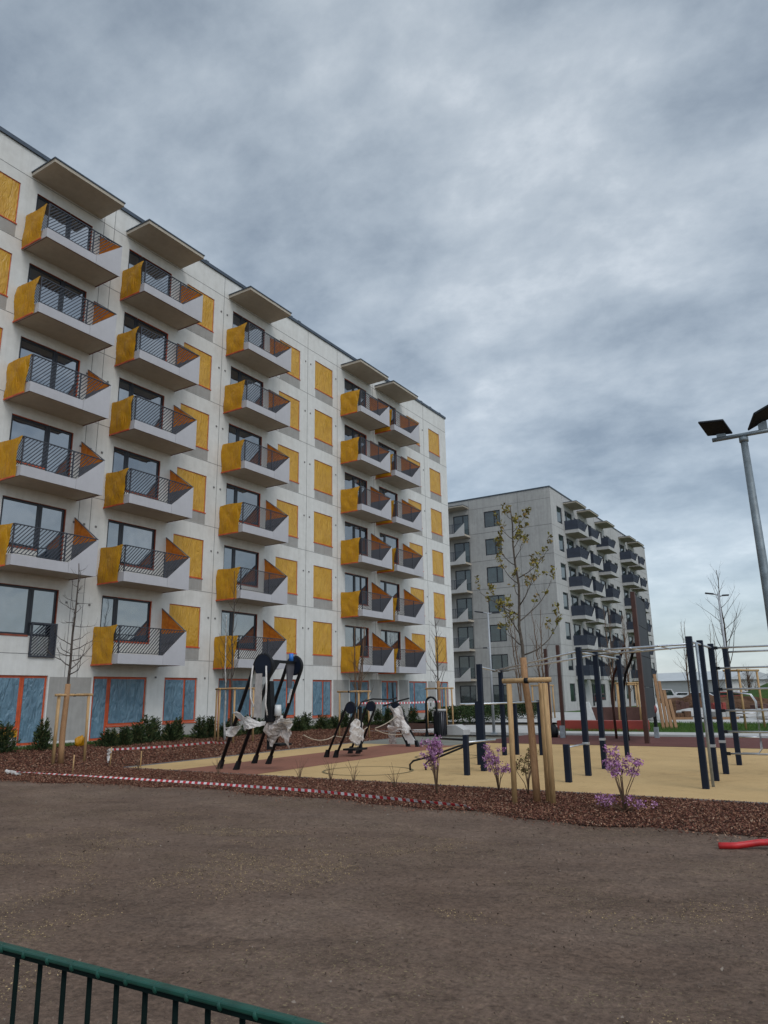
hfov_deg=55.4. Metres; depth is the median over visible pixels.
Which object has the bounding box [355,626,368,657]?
window
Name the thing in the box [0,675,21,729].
window
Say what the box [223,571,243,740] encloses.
tree
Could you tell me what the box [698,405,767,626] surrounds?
floodlight mast
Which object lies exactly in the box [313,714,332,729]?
conifer shrub
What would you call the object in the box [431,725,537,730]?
pavement
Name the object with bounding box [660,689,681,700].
parked car
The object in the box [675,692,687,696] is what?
parked car
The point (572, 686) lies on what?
window
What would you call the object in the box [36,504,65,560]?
balcony door
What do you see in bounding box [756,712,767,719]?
rubble heap
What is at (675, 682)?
warehouse
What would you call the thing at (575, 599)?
window
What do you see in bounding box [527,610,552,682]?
tree
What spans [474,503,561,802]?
tree
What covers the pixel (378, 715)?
conifer shrub
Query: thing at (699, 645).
pull up rig
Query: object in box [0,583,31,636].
window
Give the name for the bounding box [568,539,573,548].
window
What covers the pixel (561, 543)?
window
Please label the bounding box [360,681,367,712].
window
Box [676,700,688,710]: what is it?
material stack
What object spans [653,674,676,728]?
timber stack
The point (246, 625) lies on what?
window
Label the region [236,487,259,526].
window
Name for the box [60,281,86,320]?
balcony door
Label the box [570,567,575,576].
window
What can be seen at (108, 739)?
conifer shrub
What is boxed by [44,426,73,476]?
balcony door
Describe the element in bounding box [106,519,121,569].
balcony door
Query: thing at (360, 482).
window
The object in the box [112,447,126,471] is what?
balcony door
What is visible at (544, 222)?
sky
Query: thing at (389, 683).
window
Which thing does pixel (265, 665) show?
fitness machine
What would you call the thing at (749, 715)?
rubble heap
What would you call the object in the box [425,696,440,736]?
fitness machine
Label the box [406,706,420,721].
conifer shrub
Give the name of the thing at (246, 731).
conifer shrub
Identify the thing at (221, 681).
terrace door
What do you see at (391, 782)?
kerb
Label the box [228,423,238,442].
balcony door
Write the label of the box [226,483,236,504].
balcony door
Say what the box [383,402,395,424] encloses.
window
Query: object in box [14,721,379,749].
grass
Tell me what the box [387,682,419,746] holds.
fitness machine
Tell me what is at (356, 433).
window
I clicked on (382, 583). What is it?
balcony door
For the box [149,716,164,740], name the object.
conifer shrub
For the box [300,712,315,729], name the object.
conifer shrub
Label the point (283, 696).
window
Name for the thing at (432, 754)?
flowering shrub
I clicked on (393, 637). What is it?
window
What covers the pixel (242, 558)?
window
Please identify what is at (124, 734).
conifer shrub
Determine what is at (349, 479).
balcony door
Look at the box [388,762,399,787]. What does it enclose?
dry twig plant
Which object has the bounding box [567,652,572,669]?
window
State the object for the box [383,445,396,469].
window
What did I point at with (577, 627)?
window
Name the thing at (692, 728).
lawn
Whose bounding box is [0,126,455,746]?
apartment building
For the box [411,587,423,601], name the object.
window
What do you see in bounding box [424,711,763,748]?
ground
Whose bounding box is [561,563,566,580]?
window
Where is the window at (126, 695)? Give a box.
[105,677,145,726]
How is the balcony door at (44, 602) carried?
in the apartment building at (186, 430)
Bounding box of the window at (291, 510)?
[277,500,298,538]
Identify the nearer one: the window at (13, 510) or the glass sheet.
the window at (13, 510)
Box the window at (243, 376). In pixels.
[240,372,262,406]
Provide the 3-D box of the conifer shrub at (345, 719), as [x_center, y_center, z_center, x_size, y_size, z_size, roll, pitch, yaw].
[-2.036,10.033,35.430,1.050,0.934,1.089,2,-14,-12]
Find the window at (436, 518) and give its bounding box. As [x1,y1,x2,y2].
[431,508,441,535]
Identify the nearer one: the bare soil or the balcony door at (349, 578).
the bare soil
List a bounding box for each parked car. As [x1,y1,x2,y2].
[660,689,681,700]
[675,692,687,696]
[720,692,739,696]
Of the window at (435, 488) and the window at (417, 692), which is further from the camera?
the window at (435, 488)
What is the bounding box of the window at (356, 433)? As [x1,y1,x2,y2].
[354,429,366,455]
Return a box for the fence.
[0,941,324,1023]
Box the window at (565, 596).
[563,592,568,609]
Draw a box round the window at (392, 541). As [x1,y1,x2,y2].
[385,535,398,563]
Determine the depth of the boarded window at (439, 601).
49.24 m
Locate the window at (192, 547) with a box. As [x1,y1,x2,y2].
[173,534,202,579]
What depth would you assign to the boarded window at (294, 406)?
38.56 m
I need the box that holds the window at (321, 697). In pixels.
[312,680,330,717]
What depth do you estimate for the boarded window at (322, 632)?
37.84 m
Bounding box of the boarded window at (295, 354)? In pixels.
[280,340,300,380]
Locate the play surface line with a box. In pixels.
[322,766,413,774]
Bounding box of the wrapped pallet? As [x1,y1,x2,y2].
[648,702,667,720]
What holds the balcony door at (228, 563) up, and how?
in the apartment building at (186, 430)
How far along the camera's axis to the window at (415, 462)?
49.20 m
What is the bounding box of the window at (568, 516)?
[566,512,570,519]
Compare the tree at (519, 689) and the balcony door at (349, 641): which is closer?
the balcony door at (349, 641)
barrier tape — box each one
[16,771,472,809]
[112,741,226,749]
[362,700,440,703]
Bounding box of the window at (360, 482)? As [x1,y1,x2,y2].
[354,476,366,504]
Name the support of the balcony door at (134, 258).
in the apartment building at (186, 430)
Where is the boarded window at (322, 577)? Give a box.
[313,566,332,600]
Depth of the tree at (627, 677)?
51.89 m
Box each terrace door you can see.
[16,675,46,745]
[89,677,108,740]
[217,678,229,727]
[350,680,358,715]
[381,681,386,715]
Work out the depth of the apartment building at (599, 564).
73.76 m
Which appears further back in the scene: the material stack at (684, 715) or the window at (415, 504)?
the window at (415, 504)
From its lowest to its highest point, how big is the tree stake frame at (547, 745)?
1.888 m
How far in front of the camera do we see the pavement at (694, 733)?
28.21 m
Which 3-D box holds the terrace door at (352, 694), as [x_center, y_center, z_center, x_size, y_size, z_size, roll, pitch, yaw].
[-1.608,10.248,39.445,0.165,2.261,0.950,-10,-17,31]
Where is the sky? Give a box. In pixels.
[0,0,767,673]
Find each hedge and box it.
[429,704,507,723]
[496,703,536,717]
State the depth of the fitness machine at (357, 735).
19.93 m
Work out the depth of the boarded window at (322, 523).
39.24 m
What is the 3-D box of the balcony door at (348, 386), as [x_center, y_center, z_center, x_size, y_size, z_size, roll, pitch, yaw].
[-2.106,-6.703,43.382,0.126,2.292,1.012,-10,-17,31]
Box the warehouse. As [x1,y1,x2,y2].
[657,671,767,694]
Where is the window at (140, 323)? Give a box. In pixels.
[135,319,167,360]
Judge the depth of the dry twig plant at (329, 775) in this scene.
14.17 m
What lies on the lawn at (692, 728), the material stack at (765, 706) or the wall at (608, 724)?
the wall at (608, 724)
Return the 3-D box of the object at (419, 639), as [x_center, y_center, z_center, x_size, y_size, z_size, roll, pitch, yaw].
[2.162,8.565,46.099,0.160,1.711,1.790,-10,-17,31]
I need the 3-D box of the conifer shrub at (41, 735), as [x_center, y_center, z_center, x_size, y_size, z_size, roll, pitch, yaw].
[-10.499,6.835,22.515,0.826,1.084,0.799,3,-15,-14]
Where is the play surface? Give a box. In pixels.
[132,735,767,802]
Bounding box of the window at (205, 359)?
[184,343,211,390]
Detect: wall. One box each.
[557,720,649,730]
[611,592,659,743]
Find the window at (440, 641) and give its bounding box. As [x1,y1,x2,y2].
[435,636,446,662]
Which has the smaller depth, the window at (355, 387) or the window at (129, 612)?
the window at (129, 612)
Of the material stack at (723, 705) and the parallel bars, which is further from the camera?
the material stack at (723, 705)
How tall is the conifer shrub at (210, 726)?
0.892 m
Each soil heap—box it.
[664,693,728,710]
[720,696,767,707]
[735,701,767,708]
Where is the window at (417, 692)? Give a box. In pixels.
[409,681,425,712]
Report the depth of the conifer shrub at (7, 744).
21.45 m
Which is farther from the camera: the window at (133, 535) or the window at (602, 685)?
the window at (602, 685)
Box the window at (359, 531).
[354,525,367,555]
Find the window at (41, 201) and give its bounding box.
[36,194,70,237]
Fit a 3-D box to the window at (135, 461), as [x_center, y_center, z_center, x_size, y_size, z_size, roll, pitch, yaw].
[-9.715,-1.440,29.418,0.150,1.666,1.612,-10,-17,31]
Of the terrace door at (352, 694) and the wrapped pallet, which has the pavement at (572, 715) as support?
the wrapped pallet
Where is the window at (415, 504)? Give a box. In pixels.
[408,499,422,528]
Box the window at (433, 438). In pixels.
[428,429,439,456]
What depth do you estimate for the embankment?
70.86 m
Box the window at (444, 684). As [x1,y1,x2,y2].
[437,682,447,709]
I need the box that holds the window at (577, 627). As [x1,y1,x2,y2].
[575,624,580,635]
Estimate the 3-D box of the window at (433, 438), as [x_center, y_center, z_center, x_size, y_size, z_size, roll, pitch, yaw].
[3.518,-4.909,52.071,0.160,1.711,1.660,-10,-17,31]
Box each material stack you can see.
[670,711,692,719]
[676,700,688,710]
[711,702,725,709]
[712,711,738,719]
[750,704,767,708]
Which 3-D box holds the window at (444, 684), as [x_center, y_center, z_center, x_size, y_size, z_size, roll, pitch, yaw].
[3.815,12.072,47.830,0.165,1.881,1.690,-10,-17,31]
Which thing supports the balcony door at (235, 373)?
in the apartment building at (186, 430)
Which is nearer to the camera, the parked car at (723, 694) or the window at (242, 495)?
the window at (242, 495)
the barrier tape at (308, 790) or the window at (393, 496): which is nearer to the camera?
the barrier tape at (308, 790)
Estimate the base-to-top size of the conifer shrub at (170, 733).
0.813 m
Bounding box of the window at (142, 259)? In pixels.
[141,257,171,295]
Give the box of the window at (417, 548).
[409,542,423,571]
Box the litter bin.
[433,709,446,735]
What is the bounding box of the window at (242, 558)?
[234,548,258,587]
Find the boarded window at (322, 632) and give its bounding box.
[313,621,331,655]
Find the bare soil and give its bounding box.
[0,779,767,1023]
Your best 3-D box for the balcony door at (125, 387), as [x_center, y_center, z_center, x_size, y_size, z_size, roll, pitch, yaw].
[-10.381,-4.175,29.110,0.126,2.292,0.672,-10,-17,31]
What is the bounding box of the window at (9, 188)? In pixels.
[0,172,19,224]
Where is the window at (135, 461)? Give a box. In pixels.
[125,451,159,499]
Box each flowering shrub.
[419,734,443,792]
[482,743,510,789]
[516,748,538,793]
[595,744,657,811]
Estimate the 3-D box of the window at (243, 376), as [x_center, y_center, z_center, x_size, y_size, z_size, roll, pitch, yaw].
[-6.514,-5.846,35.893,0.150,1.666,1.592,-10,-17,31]
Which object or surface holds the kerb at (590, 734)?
on the ground at (496, 723)
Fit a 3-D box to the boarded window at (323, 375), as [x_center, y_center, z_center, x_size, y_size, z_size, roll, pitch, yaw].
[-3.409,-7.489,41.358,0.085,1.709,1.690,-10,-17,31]
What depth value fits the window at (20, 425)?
25.49 m
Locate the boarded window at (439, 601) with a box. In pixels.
[433,592,445,619]
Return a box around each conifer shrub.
[0,721,22,753]
[26,716,52,750]
[91,728,122,746]
[117,725,132,745]
[130,721,151,743]
[138,714,163,742]
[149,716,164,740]
[155,720,182,741]
[172,716,185,739]
[187,715,209,738]
[206,716,219,737]
[216,720,240,737]
[228,714,242,735]
[239,714,258,734]
[254,718,264,733]
[290,715,310,731]
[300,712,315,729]
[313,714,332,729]
[328,715,344,727]
[338,710,352,727]
[362,706,371,725]
[370,708,385,724]
[383,707,392,723]
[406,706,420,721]
[421,709,432,721]
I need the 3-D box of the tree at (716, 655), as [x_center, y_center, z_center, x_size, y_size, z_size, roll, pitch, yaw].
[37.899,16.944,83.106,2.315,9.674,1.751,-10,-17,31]
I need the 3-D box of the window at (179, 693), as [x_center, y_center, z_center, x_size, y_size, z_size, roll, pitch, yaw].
[-8.212,7.572,29.361,0.165,1.781,1.780,-10,-17,31]
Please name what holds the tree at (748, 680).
on the ground at (496, 723)
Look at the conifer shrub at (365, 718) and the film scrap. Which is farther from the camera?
the conifer shrub at (365, 718)
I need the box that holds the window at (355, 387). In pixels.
[353,384,365,406]
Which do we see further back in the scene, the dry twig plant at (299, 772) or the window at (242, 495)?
the window at (242, 495)
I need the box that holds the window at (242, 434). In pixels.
[238,428,261,465]
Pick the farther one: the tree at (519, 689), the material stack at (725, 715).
the tree at (519, 689)
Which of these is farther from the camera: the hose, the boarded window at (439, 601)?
the boarded window at (439, 601)
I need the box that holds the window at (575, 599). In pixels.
[573,595,577,605]
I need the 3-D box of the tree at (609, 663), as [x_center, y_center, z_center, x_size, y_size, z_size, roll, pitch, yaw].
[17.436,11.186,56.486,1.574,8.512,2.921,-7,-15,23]
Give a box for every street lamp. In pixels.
[474,611,499,734]
[705,592,738,733]
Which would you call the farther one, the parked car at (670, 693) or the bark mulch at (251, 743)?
the parked car at (670, 693)
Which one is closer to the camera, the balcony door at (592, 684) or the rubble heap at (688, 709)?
the rubble heap at (688, 709)
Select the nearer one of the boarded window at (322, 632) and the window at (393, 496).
the boarded window at (322, 632)
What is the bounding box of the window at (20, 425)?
[9,414,48,468]
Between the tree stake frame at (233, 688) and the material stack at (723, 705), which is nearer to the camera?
the tree stake frame at (233, 688)
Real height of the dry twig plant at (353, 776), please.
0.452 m
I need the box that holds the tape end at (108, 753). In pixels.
[107,748,111,761]
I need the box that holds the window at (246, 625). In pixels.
[231,611,256,650]
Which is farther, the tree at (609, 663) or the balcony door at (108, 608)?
the tree at (609, 663)
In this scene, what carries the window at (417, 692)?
in the apartment building at (186, 430)
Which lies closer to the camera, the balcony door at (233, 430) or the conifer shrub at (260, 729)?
the conifer shrub at (260, 729)
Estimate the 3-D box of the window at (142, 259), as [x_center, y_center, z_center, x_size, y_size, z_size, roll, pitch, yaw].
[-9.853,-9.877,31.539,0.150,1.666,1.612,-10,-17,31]
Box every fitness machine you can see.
[216,653,302,769]
[324,697,408,757]
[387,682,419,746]
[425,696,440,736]
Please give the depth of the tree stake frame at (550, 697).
47.63 m
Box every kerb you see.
[127,737,767,804]
[388,731,767,737]
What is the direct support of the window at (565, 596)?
in the apartment building at (599, 564)
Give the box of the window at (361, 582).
[355,575,367,605]
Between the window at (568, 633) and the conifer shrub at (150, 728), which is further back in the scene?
the window at (568, 633)
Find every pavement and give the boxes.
[414,729,767,735]
[422,712,767,722]
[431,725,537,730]
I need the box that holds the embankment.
[743,683,767,698]
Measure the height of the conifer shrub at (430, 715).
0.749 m
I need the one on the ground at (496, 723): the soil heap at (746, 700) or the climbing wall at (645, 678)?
the soil heap at (746, 700)
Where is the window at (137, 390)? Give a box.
[131,383,163,428]
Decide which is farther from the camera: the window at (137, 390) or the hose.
the window at (137, 390)
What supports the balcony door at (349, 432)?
in the apartment building at (186, 430)
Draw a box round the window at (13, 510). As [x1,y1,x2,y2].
[0,495,40,550]
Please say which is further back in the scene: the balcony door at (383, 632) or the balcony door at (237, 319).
the balcony door at (383, 632)
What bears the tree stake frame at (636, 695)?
on the pavement at (572, 715)
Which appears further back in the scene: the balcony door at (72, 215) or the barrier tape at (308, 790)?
the balcony door at (72, 215)
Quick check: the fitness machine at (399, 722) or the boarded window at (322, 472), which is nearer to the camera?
the fitness machine at (399, 722)
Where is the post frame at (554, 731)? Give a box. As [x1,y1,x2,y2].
[543,645,565,737]
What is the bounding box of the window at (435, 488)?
[429,468,440,495]
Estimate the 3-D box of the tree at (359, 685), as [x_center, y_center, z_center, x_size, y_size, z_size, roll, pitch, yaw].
[-1.009,6.617,29.191,1.201,4.568,0.987,0,-14,-5]
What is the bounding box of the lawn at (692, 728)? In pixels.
[559,723,767,732]
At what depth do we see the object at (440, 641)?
48.63 m
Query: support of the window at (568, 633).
in the apartment building at (599, 564)
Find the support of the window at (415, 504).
in the apartment building at (186, 430)
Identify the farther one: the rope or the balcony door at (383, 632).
the balcony door at (383, 632)
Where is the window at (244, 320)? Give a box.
[242,317,264,348]
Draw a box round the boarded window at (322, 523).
[313,512,332,547]
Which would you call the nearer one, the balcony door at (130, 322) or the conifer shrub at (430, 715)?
the balcony door at (130, 322)
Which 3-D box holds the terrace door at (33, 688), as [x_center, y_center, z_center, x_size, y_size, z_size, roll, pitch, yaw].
[-11.609,6.547,24.077,0.165,2.261,0.940,-10,-17,31]
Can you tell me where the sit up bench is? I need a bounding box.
[409,735,495,775]
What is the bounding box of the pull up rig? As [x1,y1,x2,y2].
[475,636,767,788]
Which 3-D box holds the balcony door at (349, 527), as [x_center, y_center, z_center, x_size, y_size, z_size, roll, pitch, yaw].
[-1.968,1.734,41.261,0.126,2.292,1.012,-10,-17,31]
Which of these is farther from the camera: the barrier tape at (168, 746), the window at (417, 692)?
the window at (417, 692)
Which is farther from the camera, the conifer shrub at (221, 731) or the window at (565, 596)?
the window at (565, 596)
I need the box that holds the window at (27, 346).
[19,336,55,388]
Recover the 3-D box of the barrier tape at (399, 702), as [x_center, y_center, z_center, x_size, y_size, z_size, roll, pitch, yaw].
[0.758,8.912,34.180,4.140,0.119,0.022,4,-15,-20]
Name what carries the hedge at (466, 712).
on the ground at (496, 723)
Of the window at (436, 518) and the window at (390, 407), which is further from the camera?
the window at (436, 518)
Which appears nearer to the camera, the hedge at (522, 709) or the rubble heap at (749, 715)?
the rubble heap at (749, 715)
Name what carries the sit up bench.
on the play surface
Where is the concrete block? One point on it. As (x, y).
(459, 729)
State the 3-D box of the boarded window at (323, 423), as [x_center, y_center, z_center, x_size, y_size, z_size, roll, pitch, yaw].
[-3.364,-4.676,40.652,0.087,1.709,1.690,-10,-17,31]
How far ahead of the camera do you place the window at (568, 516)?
76.57 m
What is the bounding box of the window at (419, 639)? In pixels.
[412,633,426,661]
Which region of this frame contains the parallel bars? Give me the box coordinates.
[459,700,542,754]
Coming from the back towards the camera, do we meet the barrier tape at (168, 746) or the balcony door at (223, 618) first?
the balcony door at (223, 618)
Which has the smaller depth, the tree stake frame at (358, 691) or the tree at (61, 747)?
the tree at (61, 747)
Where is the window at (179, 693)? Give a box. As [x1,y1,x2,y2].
[162,678,195,723]
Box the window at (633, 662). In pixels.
[632,660,635,669]
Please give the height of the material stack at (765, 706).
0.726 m
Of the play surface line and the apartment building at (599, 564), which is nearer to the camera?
the play surface line
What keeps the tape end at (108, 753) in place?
hanging from the peg
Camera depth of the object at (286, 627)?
35.59 m
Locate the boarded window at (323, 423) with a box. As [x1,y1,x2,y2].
[314,410,331,445]
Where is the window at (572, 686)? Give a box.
[570,683,575,701]
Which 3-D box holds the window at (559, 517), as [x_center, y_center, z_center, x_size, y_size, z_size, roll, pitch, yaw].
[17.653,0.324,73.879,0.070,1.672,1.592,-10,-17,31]
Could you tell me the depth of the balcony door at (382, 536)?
44.43 m
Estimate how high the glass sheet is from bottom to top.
1.100 m
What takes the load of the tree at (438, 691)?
on the pavement at (498, 727)
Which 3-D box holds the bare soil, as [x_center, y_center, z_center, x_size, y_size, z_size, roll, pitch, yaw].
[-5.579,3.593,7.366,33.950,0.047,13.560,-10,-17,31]
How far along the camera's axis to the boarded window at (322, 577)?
38.54 m
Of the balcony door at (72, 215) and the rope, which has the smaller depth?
the rope
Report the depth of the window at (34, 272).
26.95 m
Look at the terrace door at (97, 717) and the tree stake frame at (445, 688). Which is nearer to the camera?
the terrace door at (97, 717)
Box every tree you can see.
[44,563,100,763]
[219,614,236,739]
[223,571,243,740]
[346,626,373,718]
[425,611,446,708]
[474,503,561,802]
[507,607,526,715]
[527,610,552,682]
[600,605,617,706]
[616,615,636,706]
[675,618,690,693]
[696,562,746,671]
[705,624,724,691]
[741,665,756,690]
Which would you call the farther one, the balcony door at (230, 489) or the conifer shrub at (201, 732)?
the balcony door at (230, 489)
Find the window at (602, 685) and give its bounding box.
[601,684,605,699]
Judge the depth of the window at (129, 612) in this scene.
28.07 m
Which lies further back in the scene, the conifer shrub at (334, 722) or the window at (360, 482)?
the window at (360, 482)
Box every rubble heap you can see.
[676,708,713,716]
[735,709,756,717]
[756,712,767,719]
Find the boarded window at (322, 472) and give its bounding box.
[314,459,332,495]
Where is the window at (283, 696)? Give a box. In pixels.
[273,679,294,717]
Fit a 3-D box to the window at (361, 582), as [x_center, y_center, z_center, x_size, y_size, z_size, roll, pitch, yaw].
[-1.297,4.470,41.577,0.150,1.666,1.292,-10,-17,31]
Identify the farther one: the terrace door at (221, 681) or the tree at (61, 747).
the terrace door at (221, 681)
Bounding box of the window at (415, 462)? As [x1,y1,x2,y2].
[407,457,421,486]
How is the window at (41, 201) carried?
in the apartment building at (186, 430)
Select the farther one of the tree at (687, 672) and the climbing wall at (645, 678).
the tree at (687, 672)
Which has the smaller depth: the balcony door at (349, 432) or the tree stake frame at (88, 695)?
the tree stake frame at (88, 695)
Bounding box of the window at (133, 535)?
[120,522,155,569]
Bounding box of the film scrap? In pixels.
[74,735,83,745]
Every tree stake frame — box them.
[51,693,92,764]
[214,687,254,741]
[337,690,370,737]
[425,687,453,727]
[502,677,555,804]
[530,685,555,717]
[615,682,641,719]
[618,684,638,706]
[722,669,765,728]
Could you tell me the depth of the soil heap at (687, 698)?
56.09 m
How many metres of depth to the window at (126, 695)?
27.19 m
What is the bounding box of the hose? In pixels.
[718,839,767,848]
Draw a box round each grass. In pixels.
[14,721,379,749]
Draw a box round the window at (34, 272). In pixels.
[27,263,63,311]
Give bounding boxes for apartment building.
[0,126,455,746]
[448,486,659,711]
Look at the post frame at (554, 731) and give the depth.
26.88 m
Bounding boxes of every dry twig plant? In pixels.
[294,758,306,779]
[324,758,335,780]
[346,761,359,781]
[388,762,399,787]
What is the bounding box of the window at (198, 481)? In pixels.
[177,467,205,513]
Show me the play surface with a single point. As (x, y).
(674, 772)
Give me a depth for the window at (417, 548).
47.76 m
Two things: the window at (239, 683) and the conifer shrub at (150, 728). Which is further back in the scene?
the window at (239, 683)
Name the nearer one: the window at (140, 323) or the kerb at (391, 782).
the kerb at (391, 782)
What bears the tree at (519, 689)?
on the pavement at (572, 715)
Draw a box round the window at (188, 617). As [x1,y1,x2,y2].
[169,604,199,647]
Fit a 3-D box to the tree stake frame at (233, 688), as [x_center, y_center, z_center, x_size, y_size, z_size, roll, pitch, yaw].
[-5.659,7.411,26.699,1.755,1.927,1.033,-10,-17,31]
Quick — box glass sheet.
[586,702,595,719]
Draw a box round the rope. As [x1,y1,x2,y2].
[304,727,367,740]
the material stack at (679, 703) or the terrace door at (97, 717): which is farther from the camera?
the material stack at (679, 703)
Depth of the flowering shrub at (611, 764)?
10.04 m
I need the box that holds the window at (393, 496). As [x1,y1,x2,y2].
[384,489,397,516]
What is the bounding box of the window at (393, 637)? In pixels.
[386,630,400,659]
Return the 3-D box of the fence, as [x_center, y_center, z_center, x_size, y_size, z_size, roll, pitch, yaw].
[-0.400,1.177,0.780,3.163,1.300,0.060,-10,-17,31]
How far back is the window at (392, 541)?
45.38 m
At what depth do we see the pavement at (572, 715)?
44.54 m
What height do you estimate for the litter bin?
1.030 m
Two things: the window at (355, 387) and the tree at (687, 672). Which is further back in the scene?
the tree at (687, 672)
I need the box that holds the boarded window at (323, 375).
[315,361,332,397]
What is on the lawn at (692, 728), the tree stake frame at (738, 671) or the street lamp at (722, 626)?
the tree stake frame at (738, 671)
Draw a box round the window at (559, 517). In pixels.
[556,506,561,523]
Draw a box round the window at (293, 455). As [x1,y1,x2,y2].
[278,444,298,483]
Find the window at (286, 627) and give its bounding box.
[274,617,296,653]
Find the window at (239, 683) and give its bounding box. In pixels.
[229,679,249,720]
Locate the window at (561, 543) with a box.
[558,534,563,551]
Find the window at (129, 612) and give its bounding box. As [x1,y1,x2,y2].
[113,597,151,643]
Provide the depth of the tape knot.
16.17 m
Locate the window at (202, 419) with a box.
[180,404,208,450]
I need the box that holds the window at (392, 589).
[386,582,399,610]
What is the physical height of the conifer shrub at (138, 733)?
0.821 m
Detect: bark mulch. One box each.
[0,727,432,779]
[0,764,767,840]
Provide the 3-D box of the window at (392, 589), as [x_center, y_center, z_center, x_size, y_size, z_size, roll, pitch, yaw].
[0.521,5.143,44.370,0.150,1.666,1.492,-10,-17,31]
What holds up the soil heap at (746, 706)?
on the pavement at (572, 715)
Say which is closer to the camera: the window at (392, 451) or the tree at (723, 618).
the tree at (723, 618)
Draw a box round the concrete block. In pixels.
[447,724,469,734]
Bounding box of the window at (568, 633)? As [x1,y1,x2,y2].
[565,622,570,639]
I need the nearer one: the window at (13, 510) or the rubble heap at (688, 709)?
the window at (13, 510)
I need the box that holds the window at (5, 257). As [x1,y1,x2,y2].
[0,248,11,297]
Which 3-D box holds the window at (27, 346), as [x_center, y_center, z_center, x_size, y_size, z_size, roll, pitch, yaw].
[-12.400,-5.229,26.071,0.150,1.666,1.402,-10,-17,31]
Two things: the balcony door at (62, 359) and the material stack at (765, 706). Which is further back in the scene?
the material stack at (765, 706)
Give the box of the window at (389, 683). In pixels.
[387,681,396,708]
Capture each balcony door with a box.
[27,587,58,636]
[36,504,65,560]
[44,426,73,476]
[53,352,79,397]
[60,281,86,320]
[68,214,92,249]
[100,595,116,651]
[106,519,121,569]
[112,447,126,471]
[118,378,131,400]
[123,312,136,332]
[128,249,141,268]
[221,610,232,635]
[223,545,234,568]
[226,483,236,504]
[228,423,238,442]
[230,366,239,383]
[233,311,241,327]
[344,378,353,392]
[345,425,353,440]
[345,472,353,488]
[345,521,354,539]
[345,572,354,591]
[345,625,354,646]
[380,533,384,541]
[380,580,385,592]
[381,630,386,642]
[592,684,594,705]
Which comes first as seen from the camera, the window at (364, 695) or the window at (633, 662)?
the window at (364, 695)
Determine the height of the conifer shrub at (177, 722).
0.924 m
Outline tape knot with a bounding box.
[5,769,20,774]
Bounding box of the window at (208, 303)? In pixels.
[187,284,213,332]
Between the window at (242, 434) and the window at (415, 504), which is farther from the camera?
the window at (415, 504)
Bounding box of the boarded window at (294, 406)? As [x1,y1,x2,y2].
[279,391,299,430]

